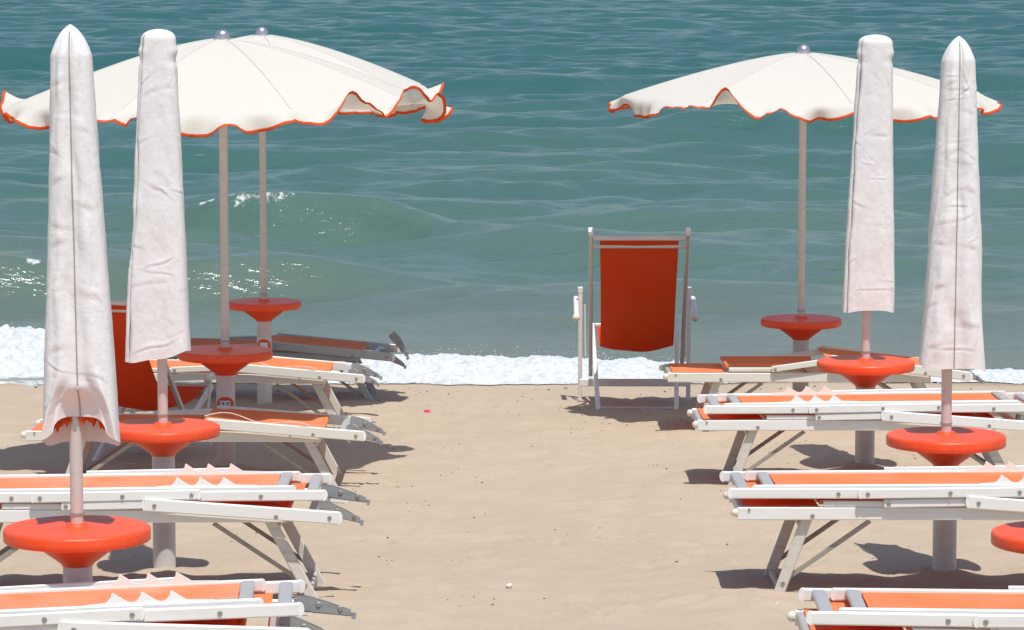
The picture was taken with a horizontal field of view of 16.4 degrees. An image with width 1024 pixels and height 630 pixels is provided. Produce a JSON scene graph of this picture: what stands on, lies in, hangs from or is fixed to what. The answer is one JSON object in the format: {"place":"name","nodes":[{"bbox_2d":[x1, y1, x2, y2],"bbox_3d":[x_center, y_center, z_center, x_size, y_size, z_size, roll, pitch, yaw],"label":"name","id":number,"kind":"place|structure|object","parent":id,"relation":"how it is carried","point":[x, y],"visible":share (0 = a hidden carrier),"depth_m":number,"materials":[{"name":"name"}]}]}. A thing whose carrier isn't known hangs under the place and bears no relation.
{"place":"outdoors","nodes":[
{"label":"outdoors","id":0,"kind":"place"},
{"bbox_2d":[0,0,1023,385],"bbox_3d":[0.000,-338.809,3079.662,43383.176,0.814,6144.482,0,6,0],"label":"sea","id":1,"kind":"structure","parent":0,"point":[494,196],"depth_m":46.65,"materials":[{"name":"liquid"}]},
{"bbox_2d":[0,326,673,362],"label":"sea spray","id":2,"kind":"object","parent":1,"relation":"on","point":[382,339],"visible":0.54,"depth_m":27.13,"materials":[{"name":"white liquid"}]},
{"bbox_2d":[0,324,1023,384],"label":"sea foam","id":3,"kind":"object","parent":1,"relation":"on","point":[19,358],"visible":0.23,"depth_m":26.62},
{"bbox_2d":[0,381,1023,629],"bbox_3d":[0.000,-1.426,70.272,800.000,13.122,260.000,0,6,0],"label":"sand","id":4,"kind":"structure","parent":0,"point":[632,489],"depth_m":18.57,"materials":[{"name":"beige sand"}]},
{"bbox_2d":[3,24,150,582],"bbox_3d":[-1.634,0.321,13.267,0.552,2.810,0.552,0,6,0],"label":"beach umbrella","id":5,"kind":"object","parent":4,"relation":"on","point":[80,400],"visible":1,"depth_m":13.15,"materials":[{"name":"fabric"}]},
{"bbox_2d":[92,300,214,463],"bbox_3d":[-2.233,0.381,21.318,0.741,1.156,1.183,2,7,20],"label":"deck chair","id":6,"kind":"object","parent":4,"relation":"on","point":[137,388],"visible":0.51,"depth_m":21.12,"materials":[{"name":"red fabric"}]},
{"bbox_2d":[0,599,324,629],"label":"sun lounger","id":7,"kind":"object","parent":4,"relation":"on","point":[287,623],"visible":0.29,"depth_m":12.59,"materials":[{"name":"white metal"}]},
{"bbox_2d":[0,572,355,627],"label":"sun lounger","id":8,"kind":"object","parent":7,"relation":"on","point":[152,598],"visible":1,"depth_m":12.83,"materials":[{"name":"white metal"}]},
{"bbox_2d":[119,29,219,567],"bbox_3d":[-1.665,0.065,16.860,0.544,2.843,0.543,0,6,0],"label":"beach umbrella","id":9,"kind":"object","parent":4,"relation":"on","point":[157,319],"visible":1,"depth_m":16.74,"materials":[{"name":"fabric"}]},
{"bbox_2d":[0,488,363,598],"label":"sun lounger","id":10,"kind":"object","parent":4,"relation":"on","point":[274,516],"visible":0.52,"depth_m":15.95,"materials":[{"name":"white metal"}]},
{"bbox_2d":[0,464,369,504],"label":"sun lounger","id":11,"kind":"object","parent":10,"relation":"on","point":[209,482],"visible":0.98,"depth_m":16.19,"materials":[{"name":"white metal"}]},
{"bbox_2d":[20,405,385,486],"bbox_3d":[-1.749,0.853,20.283,2.039,0.636,0.765,0,4,0],"label":"sun lounger","id":12,"kind":"object","parent":4,"relation":"on","point":[311,431],"visible":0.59,"depth_m":20.03,"materials":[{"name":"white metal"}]},
{"bbox_2d":[0,29,452,465],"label":"beach umbrella","id":13,"kind":"object","parent":4,"relation":"on","point":[225,80],"visible":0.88,"depth_m":20.05,"materials":[{"name":"fabric"}]},
{"bbox_2d":[118,356,381,428],"bbox_3d":[-1.885,0.582,23.422,2.039,0.636,0.765,1,4,0],"label":"sun lounger","id":14,"kind":"object","parent":4,"relation":"on","point":[316,374],"visible":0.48,"depth_m":23.09,"materials":[{"name":"white metal"}]},
{"bbox_2d":[167,331,409,400],"bbox_3d":[-1.752,0.445,25.251,2.026,0.657,0.764,1,4,1],"label":"sun lounger","id":15,"kind":"object","parent":4,"relation":"on","point":[314,347],"visible":0.48,"depth_m":25.08,"materials":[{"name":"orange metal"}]},
{"bbox_2d":[229,27,443,404],"bbox_3d":[-1.676,-0.539,24.284,2.431,2.862,2.398,0,6,0],"label":"beach umbrella","id":16,"kind":"object","parent":4,"relation":"on","point":[263,310],"visible":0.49,"depth_m":24.20,"materials":[{"name":"fabric"}]},
{"bbox_2d":[34,384,971,606],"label":"weed crumbs","id":17,"kind":"object","parent":4,"relation":"on","point":[532,446],"visible":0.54,"depth_m":21.88,"materials":[{"name":"brown plant"}]},
{"bbox_2d":[572,227,698,409],"bbox_3d":[0.859,0.025,24.400,0.882,1.376,1.408,0,6,1],"label":"deck chair","id":18,"kind":"object","parent":4,"relation":"on","point":[638,276],"visible":0.98,"depth_m":24.04,"materials":[{"name":"fabric"}]},
{"bbox_2d":[608,45,1002,391],"bbox_3d":[1.908,-0.411,23.182,2.565,2.709,2.558,0,6,0],"label":"beach umbrella","id":19,"kind":"object","parent":4,"relation":"on","point":[803,84],"visible":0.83,"depth_m":22.51,"materials":[{"name":"fabric"}]},
{"bbox_2d":[659,345,983,431],"bbox_3d":[1.973,0.553,22.715,2.039,0.659,0.764,0,4,0],"label":"sun lounger","id":20,"kind":"object","parent":4,"relation":"on","point":[801,366],"visible":0.62,"depth_m":22.41,"materials":[{"name":"white metal"}]},
{"bbox_2d":[687,408,1023,486],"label":"sun lounger","id":21,"kind":"object","parent":4,"relation":"on","point":[747,426],"visible":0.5,"depth_m":19.79,"materials":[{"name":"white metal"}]},
{"bbox_2d":[697,386,1023,413],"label":"sun lounger","id":22,"kind":"object","parent":21,"relation":"on","point":[806,400],"visible":0.98,"depth_m":19.82,"materials":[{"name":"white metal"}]},
{"bbox_2d":[817,34,914,463],"bbox_3d":[2.061,-0.241,20.599,0.569,2.770,0.569,0,6,0],"label":"beach umbrella","id":23,"kind":"object","parent":4,"relation":"on","point":[869,280],"visible":1,"depth_m":20.47,"materials":[{"name":"fabric"}]},
{"bbox_2d":[723,491,1023,591],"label":"sun lounger","id":24,"kind":"object","parent":4,"relation":"on","point":[802,513],"visible":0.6,"depth_m":15.95,"materials":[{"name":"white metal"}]},
{"bbox_2d":[719,461,1023,498],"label":"sun lounger","id":25,"kind":"object","parent":24,"relation":"on","point":[987,479],"visible":1,"depth_m":16.16,"materials":[{"name":"white metal"}]},
{"bbox_2d":[787,608,1023,629],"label":"sun lounger","id":26,"kind":"object","parent":4,"relation":"on","point":[797,617],"visible":0.32,"depth_m":12.67,"materials":[{"name":"white metal"}]},
{"bbox_2d":[798,586,1023,627],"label":"sun lounger","id":27,"kind":"object","parent":26,"relation":"on","point":[986,608],"visible":1,"depth_m":12.66,"materials":[{"name":"orange fabric"}]},
{"bbox_2d":[886,36,1005,571],"bbox_3d":[2.059,0.086,16.762,0.566,2.801,0.566,0,6,0],"label":"beach umbrella","id":28,"kind":"object","parent":4,"relation":"on","point":[952,333],"visible":0.99,"depth_m":16.64,"materials":[{"name":"fabric"}]},
{"bbox_2d":[991,521,1023,553],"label":"beach umbrella","id":29,"kind":"object","parent":4,"relation":"on","point":[1009,537],"visible":1,"depth_m":13.25,"materials":[{"name":"plastic"}]}
]}

